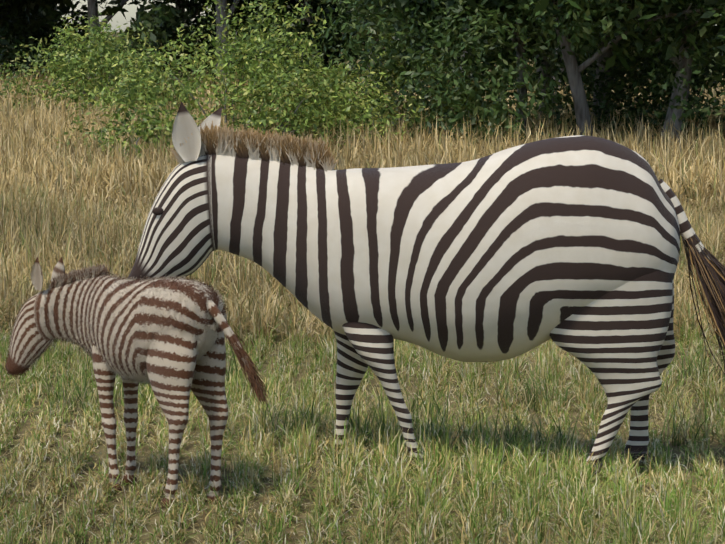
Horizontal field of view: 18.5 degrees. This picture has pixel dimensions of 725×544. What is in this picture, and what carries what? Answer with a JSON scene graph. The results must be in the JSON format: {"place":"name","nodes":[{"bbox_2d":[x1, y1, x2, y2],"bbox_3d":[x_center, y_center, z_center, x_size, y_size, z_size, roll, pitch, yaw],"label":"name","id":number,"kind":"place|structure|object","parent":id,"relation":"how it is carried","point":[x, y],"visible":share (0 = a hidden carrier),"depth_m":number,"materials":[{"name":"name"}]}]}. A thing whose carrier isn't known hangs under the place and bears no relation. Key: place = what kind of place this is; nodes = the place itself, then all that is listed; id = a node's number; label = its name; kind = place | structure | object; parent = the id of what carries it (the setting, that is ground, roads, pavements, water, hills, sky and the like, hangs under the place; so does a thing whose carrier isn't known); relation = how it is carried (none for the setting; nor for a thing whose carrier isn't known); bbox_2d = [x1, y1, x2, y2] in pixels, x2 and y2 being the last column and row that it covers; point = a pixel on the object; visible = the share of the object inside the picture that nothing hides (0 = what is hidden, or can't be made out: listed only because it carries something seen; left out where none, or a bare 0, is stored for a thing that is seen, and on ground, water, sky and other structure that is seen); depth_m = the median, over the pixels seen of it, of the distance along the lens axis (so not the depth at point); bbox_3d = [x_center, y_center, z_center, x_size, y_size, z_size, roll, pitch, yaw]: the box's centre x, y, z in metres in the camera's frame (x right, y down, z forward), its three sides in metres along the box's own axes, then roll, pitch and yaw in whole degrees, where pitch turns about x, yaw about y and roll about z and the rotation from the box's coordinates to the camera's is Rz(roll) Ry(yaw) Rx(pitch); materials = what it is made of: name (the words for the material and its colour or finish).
{"place":"outdoors","nodes":[
{"label":"outdoors","id":0,"kind":"place"},
{"bbox_2d":[57,0,369,31],"label":"sky","id":1,"kind":"structure","parent":0,"point":[118,17],"materials":[{"name":"white"}]},
{"bbox_2d":[0,90,724,211],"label":"grass","id":2,"kind":"structure","parent":0,"point":[689,164],"depth_m":27.82,"materials":[{"name":"beige plant"}]},
{"bbox_2d":[0,32,724,543],"bbox_3d":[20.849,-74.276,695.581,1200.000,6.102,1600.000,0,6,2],"label":"ground","id":3,"kind":"structure","parent":0,"point":[190,446],"depth_m":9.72,"materials":[{"name":"green plant"}]},
{"bbox_2d":[0,4,40,78],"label":"tree","id":4,"kind":"object","parent":3,"relation":"on","point":[9,13],"visible":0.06,"depth_m":82.24,"materials":[{"name":"green plant"}]},
{"bbox_2d":[0,5,48,74],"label":"tree","id":5,"kind":"object","parent":3,"relation":"on","point":[10,52],"visible":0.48,"depth_m":76.64,"materials":[{"name":"green plant"}]},
{"bbox_2d":[1,0,124,76],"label":"tree","id":6,"kind":"object","parent":3,"relation":"on","point":[62,10],"visible":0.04,"depth_m":78.69,"materials":[{"name":"green plant"}]},
{"bbox_2d":[0,11,164,118],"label":"bush","id":7,"kind":"object","parent":3,"relation":"on","point":[98,65],"visible":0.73,"depth_m":44.29,"materials":[{"name":"green plant"}]},
{"bbox_2d":[0,0,248,82],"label":"tree","id":8,"kind":"object","parent":3,"relation":"on","point":[35,7],"visible":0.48,"depth_m":73.26,"materials":[{"name":"green plant"}]},
{"bbox_2d":[94,65,175,161],"bbox_3d":[-2.919,-1.959,28.939,1.112,1.474,1.216,-3,7,-28],"label":"bush","id":9,"kind":"object","parent":3,"relation":"on","point":[133,97],"visible":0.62,"depth_m":28.85,"materials":[{"name":"green plant"}]},
{"bbox_2d":[3,257,267,507],"bbox_3d":[-0.889,0.420,8.846,1.333,0.919,0.354,5,8,42],"label":"zebra foal","id":10,"kind":"object","parent":3,"relation":"on","point":[163,338],"visible":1,"depth_m":8.65},
{"bbox_2d":[76,44,202,119],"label":"bush","id":11,"kind":"object","parent":3,"relation":"on","point":[141,70],"visible":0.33,"depth_m":42.74,"materials":[{"name":"green plant"}]},
{"bbox_2d":[11,0,337,78],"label":"tree","id":12,"kind":"object","parent":3,"relation":"on","point":[196,10],"visible":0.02,"depth_m":78.81,"materials":[{"name":"green plant"}]},
{"bbox_2d":[87,0,355,82],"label":"tree","id":13,"kind":"object","parent":3,"relation":"on","point":[156,18],"visible":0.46,"depth_m":67.18,"materials":[{"name":"green plant"}]},
{"bbox_2d":[52,0,424,157],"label":"bush","id":14,"kind":"object","parent":3,"relation":"on","point":[279,90],"visible":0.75,"depth_m":30.66,"materials":[{"name":"green plant"}]},
{"bbox_2d":[197,0,417,79],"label":"tree","id":15,"kind":"object","parent":3,"relation":"on","point":[293,3],"visible":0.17,"depth_m":76.16,"materials":[{"name":"green plant"}]},
{"bbox_2d":[276,55,361,139],"bbox_3d":[-0.579,-2.333,31.763,1.278,1.514,1.051,-3,7,-27],"label":"bush","id":16,"kind":"object","parent":3,"relation":"on","point":[341,65],"visible":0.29,"depth_m":31.79,"materials":[{"name":"green plant"}]},
{"bbox_2d":[0,164,724,349],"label":"grass","id":17,"kind":"structure","parent":3,"relation":"on","point":[22,221],"depth_m":16.78,"materials":[{"name":"beige plant"}]},
{"bbox_2d":[230,0,511,86],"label":"tree","id":18,"kind":"object","parent":3,"relation":"on","point":[307,29],"visible":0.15,"depth_m":64.59,"materials":[{"name":"green plant"}]},
{"bbox_2d":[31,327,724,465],"bbox_3d":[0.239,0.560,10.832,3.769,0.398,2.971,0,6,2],"label":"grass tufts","id":19,"kind":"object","parent":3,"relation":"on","point":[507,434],"visible":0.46,"depth_m":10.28,"materials":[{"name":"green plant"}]},
{"bbox_2d":[330,22,480,144],"bbox_3d":[0.574,-2.848,34.699,2.591,2.073,2.419,2,6,15],"label":"bush","id":20,"kind":"object","parent":3,"relation":"on","point":[389,75],"visible":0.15,"depth_m":34.69,"materials":[{"name":"green plant"}]},
{"bbox_2d":[296,0,534,144],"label":"tree","id":21,"kind":"object","parent":3,"relation":"on","point":[404,6],"visible":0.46,"depth_m":32.76,"materials":[{"name":"green plant"}]},
{"bbox_2d":[127,102,724,474],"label":"zebra","id":22,"kind":"object","parent":3,"relation":"on","point":[570,245],"visible":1,"depth_m":9.27},
{"bbox_2d":[299,7,586,81],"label":"tree","id":23,"kind":"object","parent":3,"relation":"on","point":[331,53],"depth_m":70.75,"materials":[{"name":"green plant"}]},
{"bbox_2d":[317,0,570,143],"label":"tree","id":24,"kind":"object","parent":3,"relation":"on","point":[504,55],"visible":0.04,"depth_m":35.98,"materials":[{"name":"green plant"}]},
{"bbox_2d":[400,67,514,143],"bbox_3d":[1.420,-2.380,33.106,1.723,1.370,1.354,0,6,2],"label":"bush","id":25,"kind":"object","parent":3,"relation":"on","point":[462,96],"visible":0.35,"depth_m":33.02,"materials":[{"name":"green plant"}]},
{"bbox_2d":[353,0,724,147],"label":"tree","id":26,"kind":"object","parent":3,"relation":"on","point":[548,10],"visible":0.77,"depth_m":31.10,"materials":[{"name":"green plant"}]},
{"bbox_2d":[373,12,724,120],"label":"tree","id":27,"kind":"object","parent":3,"relation":"on","point":[547,65],"visible":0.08,"depth_m":39.26,"materials":[{"name":"green plant"}]},
{"bbox_2d":[382,1,723,88],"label":"tree","id":28,"kind":"object","parent":3,"relation":"on","point":[562,69],"visible":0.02,"depth_m":57.41,"materials":[{"name":"green plant"}]},
{"bbox_2d":[387,0,722,148],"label":"tree","id":29,"kind":"object","parent":3,"relation":"on","point":[485,23],"visible":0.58,"depth_m":31.50,"materials":[{"name":"green plant"}]},
{"bbox_2d":[426,25,724,86],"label":"tree","id":30,"kind":"object","parent":3,"relation":"on","point":[482,72],"depth_m":64.15,"materials":[{"name":"green plant"}]},
{"bbox_2d":[449,0,724,141],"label":"tree","id":31,"kind":"object","parent":3,"relation":"on","point":[605,56],"visible":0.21,"depth_m":34.13,"materials":[{"name":"green plant"}]},
{"bbox_2d":[584,32,724,130],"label":"bush","id":32,"kind":"object","parent":3,"relation":"on","point":[643,82],"visible":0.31,"depth_m":33.84,"materials":[{"name":"green plant"}]},
{"bbox_2d":[603,2,724,141],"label":"bush","id":33,"kind":"object","parent":3,"relation":"on","point":[705,110],"visible":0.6,"depth_m":31.43,"materials":[{"name":"green plant"}]},
{"bbox_2d":[612,10,724,117],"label":"tree","id":34,"kind":"object","parent":3,"relation":"on","point":[720,71],"visible":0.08,"depth_m":37.80,"materials":[{"name":"green plant"}]},
{"bbox_2d":[655,3,724,57],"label":"tree","id":35,"kind":"object","parent":3,"relation":"on","point":[707,27],"visible":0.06,"depth_m":31.55,"materials":[{"name":"green plant"}]},
{"bbox_2d":[0,60,724,122],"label":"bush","id":36,"kind":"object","parent":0,"point":[19,96],"depth_m":52.50,"materials":[{"name":"green plant"}]}
]}

